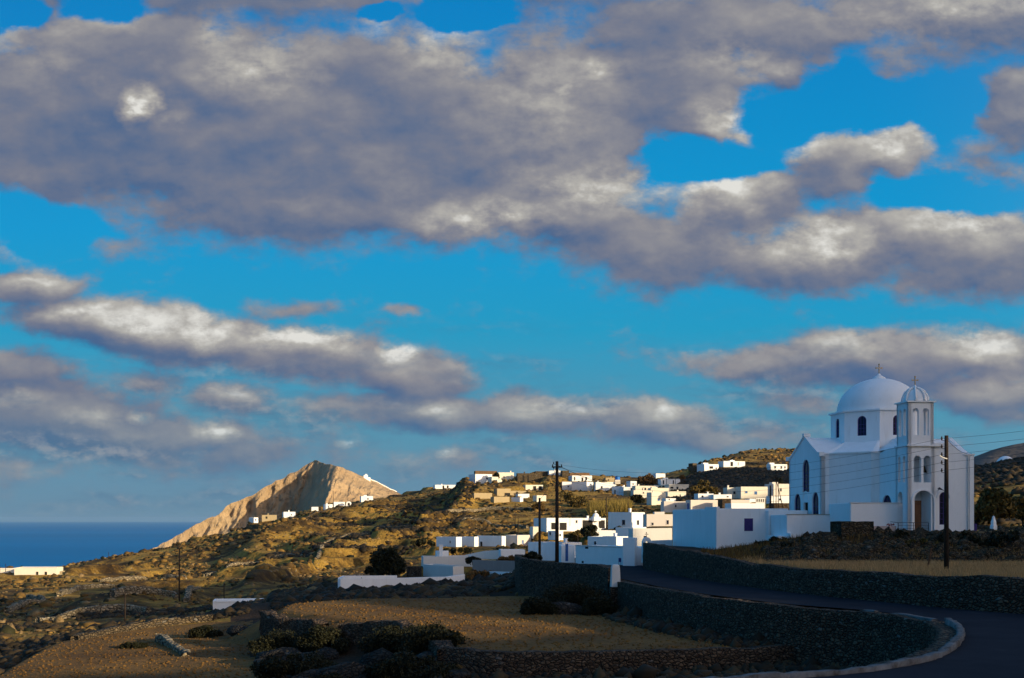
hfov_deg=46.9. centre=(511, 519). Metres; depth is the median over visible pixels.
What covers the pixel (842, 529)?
stone wall
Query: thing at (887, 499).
window
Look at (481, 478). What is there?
village house
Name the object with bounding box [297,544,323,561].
dry stone wall
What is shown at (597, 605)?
dark bush
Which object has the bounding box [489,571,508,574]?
yard wall
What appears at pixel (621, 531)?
village house
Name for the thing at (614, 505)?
reed thicket
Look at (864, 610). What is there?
kerb
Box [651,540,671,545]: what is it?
yard wall
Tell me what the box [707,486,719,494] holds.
tree
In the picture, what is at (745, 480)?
dark heath
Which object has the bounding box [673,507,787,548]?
white outbuilding
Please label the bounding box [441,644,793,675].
field wall
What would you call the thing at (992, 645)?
road
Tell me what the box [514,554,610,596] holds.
retaining wall
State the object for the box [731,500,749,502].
village house
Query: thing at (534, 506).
tree
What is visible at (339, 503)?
village house
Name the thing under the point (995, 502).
tree
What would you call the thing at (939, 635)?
retaining wall
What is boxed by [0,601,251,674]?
dark heath
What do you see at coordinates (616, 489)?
village house
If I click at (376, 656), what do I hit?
boulder
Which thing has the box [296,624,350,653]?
dark bush
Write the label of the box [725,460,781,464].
dry stone wall
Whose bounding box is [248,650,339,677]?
dark bush
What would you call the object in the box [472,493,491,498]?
ruined house
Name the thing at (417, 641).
dark bush
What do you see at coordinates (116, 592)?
dry stone wall
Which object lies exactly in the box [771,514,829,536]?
church annex
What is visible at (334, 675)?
dark bush
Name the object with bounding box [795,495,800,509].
window
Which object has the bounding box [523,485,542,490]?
village shed
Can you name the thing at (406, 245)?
sky
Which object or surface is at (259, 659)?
boulder
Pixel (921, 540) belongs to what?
bush
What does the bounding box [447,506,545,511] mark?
dry stone wall
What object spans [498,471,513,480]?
village house
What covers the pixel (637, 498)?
tree
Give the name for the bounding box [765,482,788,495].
village house
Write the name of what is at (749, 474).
dry stone wall
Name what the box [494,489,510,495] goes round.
ruined house
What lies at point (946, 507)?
utility pole
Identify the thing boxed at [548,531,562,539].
village house
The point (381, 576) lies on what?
white wall
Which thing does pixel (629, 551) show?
wall end
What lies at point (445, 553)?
village shed
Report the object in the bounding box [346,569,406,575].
dry stone wall
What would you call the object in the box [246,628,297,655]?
dark bush
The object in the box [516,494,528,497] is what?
stone hut
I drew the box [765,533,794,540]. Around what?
white steps
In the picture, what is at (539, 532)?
utility pole
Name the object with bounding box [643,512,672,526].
village house
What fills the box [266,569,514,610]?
dark heath
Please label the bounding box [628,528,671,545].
village house
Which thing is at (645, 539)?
bell arch
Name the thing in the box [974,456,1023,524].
dark heath
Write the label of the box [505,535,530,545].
village house
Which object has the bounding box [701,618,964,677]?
curb
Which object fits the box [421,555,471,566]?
village house
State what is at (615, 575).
gate pillar
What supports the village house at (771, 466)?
on the ground at (263, 579)
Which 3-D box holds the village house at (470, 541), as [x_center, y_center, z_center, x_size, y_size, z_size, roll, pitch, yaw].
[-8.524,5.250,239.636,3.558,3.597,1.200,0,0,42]
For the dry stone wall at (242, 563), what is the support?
on the ground at (263, 579)
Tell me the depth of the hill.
866.93 m
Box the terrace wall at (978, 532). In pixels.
[923,531,1023,534]
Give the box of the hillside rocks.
[0,478,554,638]
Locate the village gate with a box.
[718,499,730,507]
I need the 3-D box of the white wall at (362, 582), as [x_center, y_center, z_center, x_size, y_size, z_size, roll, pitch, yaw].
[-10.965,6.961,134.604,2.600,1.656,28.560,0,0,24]
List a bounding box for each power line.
[559,439,937,472]
[559,455,937,485]
[561,463,937,492]
[563,471,937,498]
[567,447,937,479]
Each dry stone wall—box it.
[4,594,45,613]
[35,604,150,622]
[56,583,114,595]
[98,574,186,581]
[109,586,178,598]
[183,585,202,602]
[203,553,304,576]
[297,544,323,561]
[304,498,384,517]
[322,525,411,542]
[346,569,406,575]
[384,492,469,511]
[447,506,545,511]
[458,517,528,528]
[643,543,1023,613]
[715,473,779,477]
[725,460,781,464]
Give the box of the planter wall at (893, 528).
[874,526,895,530]
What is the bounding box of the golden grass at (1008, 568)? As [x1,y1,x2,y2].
[736,546,1023,577]
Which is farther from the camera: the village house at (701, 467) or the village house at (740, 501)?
the village house at (701, 467)
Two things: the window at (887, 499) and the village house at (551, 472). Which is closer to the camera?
the window at (887, 499)
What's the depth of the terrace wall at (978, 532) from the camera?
84.81 m
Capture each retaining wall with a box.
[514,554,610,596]
[617,580,944,666]
[874,622,955,663]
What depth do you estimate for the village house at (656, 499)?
335.74 m
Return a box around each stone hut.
[511,497,522,501]
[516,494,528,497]
[533,495,545,501]
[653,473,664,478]
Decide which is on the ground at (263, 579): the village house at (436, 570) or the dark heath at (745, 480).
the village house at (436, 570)
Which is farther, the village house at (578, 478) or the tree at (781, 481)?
the village house at (578, 478)
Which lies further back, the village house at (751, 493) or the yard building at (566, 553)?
the village house at (751, 493)
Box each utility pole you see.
[538,498,540,554]
[552,461,561,561]
[939,435,948,570]
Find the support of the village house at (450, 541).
on the ground at (263, 579)
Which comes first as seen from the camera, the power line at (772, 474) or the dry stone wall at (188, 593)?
the power line at (772, 474)
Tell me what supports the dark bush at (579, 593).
on the ground at (263, 579)
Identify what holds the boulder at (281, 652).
on the ground at (263, 579)
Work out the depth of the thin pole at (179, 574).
149.93 m
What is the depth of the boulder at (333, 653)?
71.53 m
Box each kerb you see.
[860,609,878,611]
[890,613,937,620]
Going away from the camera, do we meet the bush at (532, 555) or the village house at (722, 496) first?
the bush at (532, 555)
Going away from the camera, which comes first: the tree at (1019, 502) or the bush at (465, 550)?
the tree at (1019, 502)
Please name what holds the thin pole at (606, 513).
on the ground at (263, 579)
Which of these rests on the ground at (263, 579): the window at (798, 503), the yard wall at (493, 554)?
the yard wall at (493, 554)
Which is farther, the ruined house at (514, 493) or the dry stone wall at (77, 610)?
the ruined house at (514, 493)
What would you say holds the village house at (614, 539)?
on the ground at (263, 579)
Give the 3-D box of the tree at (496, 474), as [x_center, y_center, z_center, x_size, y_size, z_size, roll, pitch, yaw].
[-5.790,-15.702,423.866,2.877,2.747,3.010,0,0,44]
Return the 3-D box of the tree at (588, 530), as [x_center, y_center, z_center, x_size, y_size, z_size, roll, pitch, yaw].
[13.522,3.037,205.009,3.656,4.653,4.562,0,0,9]
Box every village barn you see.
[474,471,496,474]
[534,471,547,475]
[569,473,589,475]
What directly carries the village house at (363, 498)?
on the ground at (263, 579)
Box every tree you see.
[364,565,374,575]
[369,546,407,575]
[492,472,499,478]
[531,501,544,510]
[559,490,573,501]
[565,529,580,541]
[566,495,588,507]
[579,524,598,537]
[630,494,644,503]
[636,476,645,484]
[642,473,657,485]
[689,485,699,498]
[696,479,709,493]
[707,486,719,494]
[774,478,783,483]
[974,487,1016,521]
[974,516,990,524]
[1013,495,1023,524]
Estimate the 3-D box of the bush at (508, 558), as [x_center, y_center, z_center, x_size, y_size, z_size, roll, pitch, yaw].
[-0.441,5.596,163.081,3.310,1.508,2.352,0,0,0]
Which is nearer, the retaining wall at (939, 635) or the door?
the retaining wall at (939, 635)
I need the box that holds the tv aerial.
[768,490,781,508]
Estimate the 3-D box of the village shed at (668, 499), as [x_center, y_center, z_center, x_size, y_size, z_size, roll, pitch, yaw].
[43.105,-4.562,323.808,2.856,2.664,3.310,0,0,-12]
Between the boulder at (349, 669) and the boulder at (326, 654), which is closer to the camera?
the boulder at (349, 669)
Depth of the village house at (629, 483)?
402.64 m
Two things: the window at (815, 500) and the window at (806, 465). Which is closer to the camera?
the window at (815, 500)
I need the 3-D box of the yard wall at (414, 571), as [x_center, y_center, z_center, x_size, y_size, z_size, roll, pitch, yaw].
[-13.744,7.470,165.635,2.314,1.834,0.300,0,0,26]
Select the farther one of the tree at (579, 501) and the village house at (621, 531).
the tree at (579, 501)
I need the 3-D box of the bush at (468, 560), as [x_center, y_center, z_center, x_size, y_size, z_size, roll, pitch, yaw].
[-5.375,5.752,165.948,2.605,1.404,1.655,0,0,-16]
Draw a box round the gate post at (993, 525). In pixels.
[990,516,996,529]
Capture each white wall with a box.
[338,574,464,588]
[338,575,396,578]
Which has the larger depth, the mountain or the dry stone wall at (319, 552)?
the mountain
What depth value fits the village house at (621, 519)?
236.86 m
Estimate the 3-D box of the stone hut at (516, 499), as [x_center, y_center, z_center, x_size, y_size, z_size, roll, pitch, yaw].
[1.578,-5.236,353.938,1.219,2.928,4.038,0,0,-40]
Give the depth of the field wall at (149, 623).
99.94 m
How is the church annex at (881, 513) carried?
on the ground at (263, 579)
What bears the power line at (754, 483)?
attached to the utility pole at (946, 507)
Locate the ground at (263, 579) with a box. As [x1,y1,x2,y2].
[0,449,1023,677]
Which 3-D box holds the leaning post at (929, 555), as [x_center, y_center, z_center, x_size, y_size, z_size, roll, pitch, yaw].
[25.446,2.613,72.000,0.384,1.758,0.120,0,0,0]
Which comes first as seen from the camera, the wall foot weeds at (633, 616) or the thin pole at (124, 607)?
the wall foot weeds at (633, 616)
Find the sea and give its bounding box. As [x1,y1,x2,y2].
[0,522,200,567]
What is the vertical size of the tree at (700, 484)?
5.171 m
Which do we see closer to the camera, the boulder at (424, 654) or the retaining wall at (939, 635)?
the retaining wall at (939, 635)
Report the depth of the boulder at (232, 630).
87.32 m
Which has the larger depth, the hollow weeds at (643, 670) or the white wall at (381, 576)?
the white wall at (381, 576)
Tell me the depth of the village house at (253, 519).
472.81 m
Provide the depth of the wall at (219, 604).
129.25 m
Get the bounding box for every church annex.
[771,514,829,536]
[829,502,902,528]
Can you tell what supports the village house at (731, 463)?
on the ground at (263, 579)
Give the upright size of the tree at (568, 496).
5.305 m
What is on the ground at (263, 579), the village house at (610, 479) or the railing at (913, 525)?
the village house at (610, 479)
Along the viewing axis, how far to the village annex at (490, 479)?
421.88 m
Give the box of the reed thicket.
[584,497,634,517]
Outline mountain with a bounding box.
[152,460,399,548]
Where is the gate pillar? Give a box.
[609,564,620,603]
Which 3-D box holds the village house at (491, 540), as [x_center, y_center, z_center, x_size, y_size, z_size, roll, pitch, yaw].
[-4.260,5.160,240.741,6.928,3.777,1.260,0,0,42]
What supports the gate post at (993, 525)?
on the ground at (263, 579)
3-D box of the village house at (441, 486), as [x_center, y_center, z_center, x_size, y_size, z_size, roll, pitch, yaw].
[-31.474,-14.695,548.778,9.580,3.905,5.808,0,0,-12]
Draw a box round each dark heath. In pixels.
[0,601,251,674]
[263,490,472,558]
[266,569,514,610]
[649,466,788,500]
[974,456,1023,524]
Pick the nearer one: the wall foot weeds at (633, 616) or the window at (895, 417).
the wall foot weeds at (633, 616)
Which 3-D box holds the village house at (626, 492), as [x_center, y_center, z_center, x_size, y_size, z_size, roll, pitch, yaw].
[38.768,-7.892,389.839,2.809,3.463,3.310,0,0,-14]
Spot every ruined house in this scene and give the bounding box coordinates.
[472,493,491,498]
[491,497,509,502]
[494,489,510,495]
[511,491,525,495]
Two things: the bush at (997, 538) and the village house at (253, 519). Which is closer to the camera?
the bush at (997, 538)
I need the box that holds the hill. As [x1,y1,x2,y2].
[974,443,1023,464]
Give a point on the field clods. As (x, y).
(421, 623)
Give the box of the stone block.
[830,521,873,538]
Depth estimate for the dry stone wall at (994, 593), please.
67.03 m
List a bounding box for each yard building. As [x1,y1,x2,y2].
[559,544,574,562]
[575,545,642,565]
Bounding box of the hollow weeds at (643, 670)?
[433,662,840,677]
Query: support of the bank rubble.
on the ground at (263, 579)
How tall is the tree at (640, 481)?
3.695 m
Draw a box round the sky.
[0,0,1023,521]
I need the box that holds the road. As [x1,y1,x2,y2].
[620,565,1023,677]
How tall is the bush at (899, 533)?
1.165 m
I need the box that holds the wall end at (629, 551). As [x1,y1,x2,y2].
[623,538,636,565]
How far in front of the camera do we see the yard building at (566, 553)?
128.06 m
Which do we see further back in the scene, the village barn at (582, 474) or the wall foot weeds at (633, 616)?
the village barn at (582, 474)
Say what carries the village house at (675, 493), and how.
on the ground at (263, 579)
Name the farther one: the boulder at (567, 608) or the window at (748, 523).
the window at (748, 523)
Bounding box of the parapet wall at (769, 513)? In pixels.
[766,510,807,534]
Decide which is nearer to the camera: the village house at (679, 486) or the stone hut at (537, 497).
the stone hut at (537, 497)
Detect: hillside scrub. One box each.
[0,448,1021,639]
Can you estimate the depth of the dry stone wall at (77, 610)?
135.82 m
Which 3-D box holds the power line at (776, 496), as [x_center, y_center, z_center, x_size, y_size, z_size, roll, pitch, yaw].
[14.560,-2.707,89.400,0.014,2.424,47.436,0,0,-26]
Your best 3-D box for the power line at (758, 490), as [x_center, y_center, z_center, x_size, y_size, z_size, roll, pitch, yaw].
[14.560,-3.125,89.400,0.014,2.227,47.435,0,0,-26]
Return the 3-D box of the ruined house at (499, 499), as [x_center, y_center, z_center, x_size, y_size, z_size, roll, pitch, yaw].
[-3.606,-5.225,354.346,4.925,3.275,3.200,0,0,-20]
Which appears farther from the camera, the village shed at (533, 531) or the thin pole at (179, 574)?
the village shed at (533, 531)
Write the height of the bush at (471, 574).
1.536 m
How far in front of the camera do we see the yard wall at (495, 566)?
160.42 m
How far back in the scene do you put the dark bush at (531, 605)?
83.14 m
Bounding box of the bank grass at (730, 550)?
[700,530,1022,562]
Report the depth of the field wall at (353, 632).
73.17 m
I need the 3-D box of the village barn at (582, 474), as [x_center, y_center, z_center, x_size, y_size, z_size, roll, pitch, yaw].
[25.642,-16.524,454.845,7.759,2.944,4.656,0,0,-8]
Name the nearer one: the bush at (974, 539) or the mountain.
the bush at (974, 539)
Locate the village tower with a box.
[688,463,696,472]
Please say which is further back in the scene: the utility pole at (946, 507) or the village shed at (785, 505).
the village shed at (785, 505)
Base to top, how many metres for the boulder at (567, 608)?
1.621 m
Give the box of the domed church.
[786,364,974,531]
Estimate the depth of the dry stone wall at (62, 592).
207.59 m
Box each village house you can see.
[0,568,13,572]
[14,567,62,574]
[249,517,257,522]
[262,513,276,521]
[282,510,294,517]
[323,503,332,509]
[334,502,344,506]
[360,495,372,501]
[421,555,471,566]
[423,564,463,576]
[433,484,454,488]
[436,537,461,546]
[462,536,477,546]
[469,474,491,482]
[477,535,505,545]
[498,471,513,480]
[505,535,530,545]
[516,472,541,482]
[528,538,581,560]
[534,516,605,531]
[548,470,559,474]
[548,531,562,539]
[561,482,571,490]
[568,475,591,480]
[572,482,592,490]
[588,533,627,545]
[594,482,615,490]
[596,527,615,535]
[604,476,613,481]
[608,508,644,528]
[612,486,622,495]
[616,522,645,535]
[620,485,630,495]
[624,490,630,495]
[626,481,636,487]
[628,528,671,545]
[631,488,650,497]
[632,484,655,489]
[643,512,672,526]
[647,491,665,504]
[648,487,668,491]
[658,478,679,484]
[661,501,685,512]
[665,484,688,490]
[666,490,685,496]
[686,500,717,508]
[694,493,713,499]
[697,463,718,471]
[709,493,731,499]
[718,460,744,466]
[723,485,735,498]
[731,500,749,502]
[736,487,767,498]
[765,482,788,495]
[766,463,786,469]
[766,496,788,503]
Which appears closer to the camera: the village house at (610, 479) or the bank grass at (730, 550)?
the bank grass at (730, 550)
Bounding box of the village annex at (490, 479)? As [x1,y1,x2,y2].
[488,477,497,482]
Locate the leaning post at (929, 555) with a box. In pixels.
[928,548,931,563]
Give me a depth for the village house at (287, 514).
490.83 m
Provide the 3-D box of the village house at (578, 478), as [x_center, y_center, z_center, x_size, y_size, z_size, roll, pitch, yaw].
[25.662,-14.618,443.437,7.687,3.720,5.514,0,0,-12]
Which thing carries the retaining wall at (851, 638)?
on the ground at (263, 579)
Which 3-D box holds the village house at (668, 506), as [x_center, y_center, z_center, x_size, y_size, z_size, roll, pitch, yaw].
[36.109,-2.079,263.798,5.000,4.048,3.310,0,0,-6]
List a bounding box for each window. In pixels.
[743,518,753,531]
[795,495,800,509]
[804,460,808,491]
[813,493,818,513]
[836,419,838,437]
[858,416,865,435]
[884,495,890,501]
[893,415,896,434]
[939,492,943,524]
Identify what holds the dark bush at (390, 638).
on the ground at (263, 579)
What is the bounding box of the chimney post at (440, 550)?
[439,545,442,555]
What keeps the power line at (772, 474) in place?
hanging from the utility pole at (946, 507)
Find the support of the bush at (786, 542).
on the ground at (263, 579)
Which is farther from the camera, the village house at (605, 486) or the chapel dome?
the village house at (605, 486)
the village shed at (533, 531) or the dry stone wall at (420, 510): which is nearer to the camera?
the village shed at (533, 531)
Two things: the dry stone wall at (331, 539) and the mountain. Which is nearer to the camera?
the dry stone wall at (331, 539)
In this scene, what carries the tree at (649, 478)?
on the ground at (263, 579)
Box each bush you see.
[119,641,148,648]
[187,625,223,637]
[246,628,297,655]
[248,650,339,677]
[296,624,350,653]
[309,672,348,677]
[357,624,425,653]
[398,620,472,655]
[410,538,435,548]
[443,547,472,554]
[465,556,480,564]
[466,569,493,579]
[497,555,514,560]
[519,596,559,614]
[522,551,542,559]
[540,581,611,605]
[579,595,617,615]
[754,536,786,545]
[779,536,817,546]
[890,529,909,537]
[904,538,938,544]
[929,530,989,547]
[984,530,1020,546]
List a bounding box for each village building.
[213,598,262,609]
[499,549,524,556]
[560,471,568,477]
[725,503,763,507]
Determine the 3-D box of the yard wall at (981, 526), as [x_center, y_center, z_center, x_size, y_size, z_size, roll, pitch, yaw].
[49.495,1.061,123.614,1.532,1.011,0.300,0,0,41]
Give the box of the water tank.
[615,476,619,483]
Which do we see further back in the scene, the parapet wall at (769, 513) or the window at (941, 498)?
the parapet wall at (769, 513)
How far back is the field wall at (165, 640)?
83.59 m
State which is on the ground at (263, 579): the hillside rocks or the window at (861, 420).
the hillside rocks
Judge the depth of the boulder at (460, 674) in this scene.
57.04 m
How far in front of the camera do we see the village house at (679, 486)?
382.75 m
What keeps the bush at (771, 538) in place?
on the ground at (263, 579)
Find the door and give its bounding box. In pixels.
[565,544,567,560]
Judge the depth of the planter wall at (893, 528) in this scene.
87.31 m
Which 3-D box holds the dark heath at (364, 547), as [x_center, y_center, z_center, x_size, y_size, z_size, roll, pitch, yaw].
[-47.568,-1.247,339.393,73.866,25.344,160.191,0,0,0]
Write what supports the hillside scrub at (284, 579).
on the ground at (263, 579)
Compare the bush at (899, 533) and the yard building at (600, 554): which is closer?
the bush at (899, 533)
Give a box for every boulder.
[226,624,247,635]
[253,658,264,666]
[255,647,298,658]
[282,650,301,660]
[291,669,318,677]
[295,652,326,660]
[314,649,330,659]
[318,647,338,659]
[319,661,366,677]
[359,647,392,665]
[415,651,436,660]
[443,670,469,677]
[543,602,581,614]
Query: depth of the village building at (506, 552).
168.21 m
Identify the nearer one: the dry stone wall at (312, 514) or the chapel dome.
the chapel dome
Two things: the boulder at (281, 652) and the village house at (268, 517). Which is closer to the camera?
the boulder at (281, 652)
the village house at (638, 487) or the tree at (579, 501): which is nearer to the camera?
the tree at (579, 501)
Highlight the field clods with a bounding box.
[2,597,727,677]
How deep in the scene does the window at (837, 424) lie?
104.01 m
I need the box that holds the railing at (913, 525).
[890,521,928,530]
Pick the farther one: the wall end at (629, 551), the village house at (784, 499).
the village house at (784, 499)
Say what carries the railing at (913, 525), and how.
on the planter wall at (893, 528)
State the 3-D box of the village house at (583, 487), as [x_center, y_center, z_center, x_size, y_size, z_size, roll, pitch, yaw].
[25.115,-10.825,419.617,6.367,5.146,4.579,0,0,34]
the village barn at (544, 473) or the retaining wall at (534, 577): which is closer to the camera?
the retaining wall at (534, 577)
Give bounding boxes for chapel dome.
[591,510,600,520]
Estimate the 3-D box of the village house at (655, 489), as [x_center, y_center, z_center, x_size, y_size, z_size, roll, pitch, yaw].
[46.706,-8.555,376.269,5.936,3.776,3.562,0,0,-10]
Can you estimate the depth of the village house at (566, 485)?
424.33 m
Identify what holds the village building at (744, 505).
on the ground at (263, 579)
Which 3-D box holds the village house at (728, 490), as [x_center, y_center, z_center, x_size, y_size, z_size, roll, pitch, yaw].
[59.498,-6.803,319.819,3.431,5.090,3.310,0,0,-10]
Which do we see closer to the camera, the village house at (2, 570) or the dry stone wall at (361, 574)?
the dry stone wall at (361, 574)
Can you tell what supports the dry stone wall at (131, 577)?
on the ground at (263, 579)
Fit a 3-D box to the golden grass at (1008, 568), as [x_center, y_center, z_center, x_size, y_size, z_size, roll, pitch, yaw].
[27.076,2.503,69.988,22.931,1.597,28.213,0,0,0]
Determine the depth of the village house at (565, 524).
260.32 m
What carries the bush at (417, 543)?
on the ground at (263, 579)
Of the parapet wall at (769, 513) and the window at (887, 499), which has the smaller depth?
the window at (887, 499)
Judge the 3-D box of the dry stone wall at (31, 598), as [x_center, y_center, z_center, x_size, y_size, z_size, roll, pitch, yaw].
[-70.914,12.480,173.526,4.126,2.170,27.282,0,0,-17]
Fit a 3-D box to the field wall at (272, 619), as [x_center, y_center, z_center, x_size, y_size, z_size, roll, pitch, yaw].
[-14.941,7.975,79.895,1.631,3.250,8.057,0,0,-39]
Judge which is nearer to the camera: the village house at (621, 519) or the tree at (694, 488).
the village house at (621, 519)
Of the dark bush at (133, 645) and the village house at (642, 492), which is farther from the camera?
the village house at (642, 492)
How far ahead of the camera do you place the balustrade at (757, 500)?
268.18 m
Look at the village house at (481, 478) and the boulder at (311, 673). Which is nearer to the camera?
the boulder at (311, 673)
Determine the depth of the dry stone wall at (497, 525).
292.69 m
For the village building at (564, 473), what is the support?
on the ground at (263, 579)
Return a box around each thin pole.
[124,593,125,621]
[179,548,179,601]
[606,497,606,529]
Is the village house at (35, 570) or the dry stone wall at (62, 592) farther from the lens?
the village house at (35, 570)
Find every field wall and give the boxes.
[70,614,213,639]
[155,633,190,656]
[258,610,328,638]
[337,619,453,663]
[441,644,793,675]
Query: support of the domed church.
on the ground at (263, 579)
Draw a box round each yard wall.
[407,566,421,576]
[467,550,498,558]
[472,560,514,571]
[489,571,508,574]
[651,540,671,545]
[977,525,989,528]
[997,527,1023,529]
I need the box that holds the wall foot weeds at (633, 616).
[598,606,875,670]
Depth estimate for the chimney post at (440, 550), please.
177.50 m
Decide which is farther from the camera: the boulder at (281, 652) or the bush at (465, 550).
the bush at (465, 550)
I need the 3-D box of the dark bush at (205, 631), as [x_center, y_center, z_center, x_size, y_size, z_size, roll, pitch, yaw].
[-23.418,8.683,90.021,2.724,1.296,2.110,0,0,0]
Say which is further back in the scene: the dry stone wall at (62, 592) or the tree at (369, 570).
the dry stone wall at (62, 592)
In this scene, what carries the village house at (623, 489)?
on the ground at (263, 579)
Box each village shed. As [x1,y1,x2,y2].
[435,551,448,555]
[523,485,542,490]
[530,527,537,538]
[662,498,675,500]
[769,503,788,509]
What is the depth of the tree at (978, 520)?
149.62 m
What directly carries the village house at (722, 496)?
on the ground at (263, 579)
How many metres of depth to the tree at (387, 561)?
156.60 m
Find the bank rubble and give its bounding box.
[761,526,1023,562]
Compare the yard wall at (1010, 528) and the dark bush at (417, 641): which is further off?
the yard wall at (1010, 528)
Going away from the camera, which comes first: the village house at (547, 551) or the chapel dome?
the village house at (547, 551)
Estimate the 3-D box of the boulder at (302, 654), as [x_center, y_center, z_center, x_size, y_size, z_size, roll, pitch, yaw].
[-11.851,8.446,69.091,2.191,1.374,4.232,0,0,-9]
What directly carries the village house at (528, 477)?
on the ground at (263, 579)
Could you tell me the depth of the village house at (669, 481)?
404.57 m
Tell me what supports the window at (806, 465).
in the domed church
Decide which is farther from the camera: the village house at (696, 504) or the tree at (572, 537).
the village house at (696, 504)
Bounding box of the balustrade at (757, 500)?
[756,498,764,507]
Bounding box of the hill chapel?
[996,456,1011,461]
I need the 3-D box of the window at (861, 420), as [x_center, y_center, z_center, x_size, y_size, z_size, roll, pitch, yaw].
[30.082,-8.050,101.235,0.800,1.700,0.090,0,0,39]
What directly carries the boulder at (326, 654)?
on the ground at (263, 579)
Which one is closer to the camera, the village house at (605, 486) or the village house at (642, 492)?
the village house at (642, 492)
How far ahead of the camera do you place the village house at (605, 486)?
410.86 m
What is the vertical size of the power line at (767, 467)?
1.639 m
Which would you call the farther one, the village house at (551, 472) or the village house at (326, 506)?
the village house at (326, 506)
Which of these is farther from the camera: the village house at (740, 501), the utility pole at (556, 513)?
the village house at (740, 501)
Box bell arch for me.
[642,532,650,562]

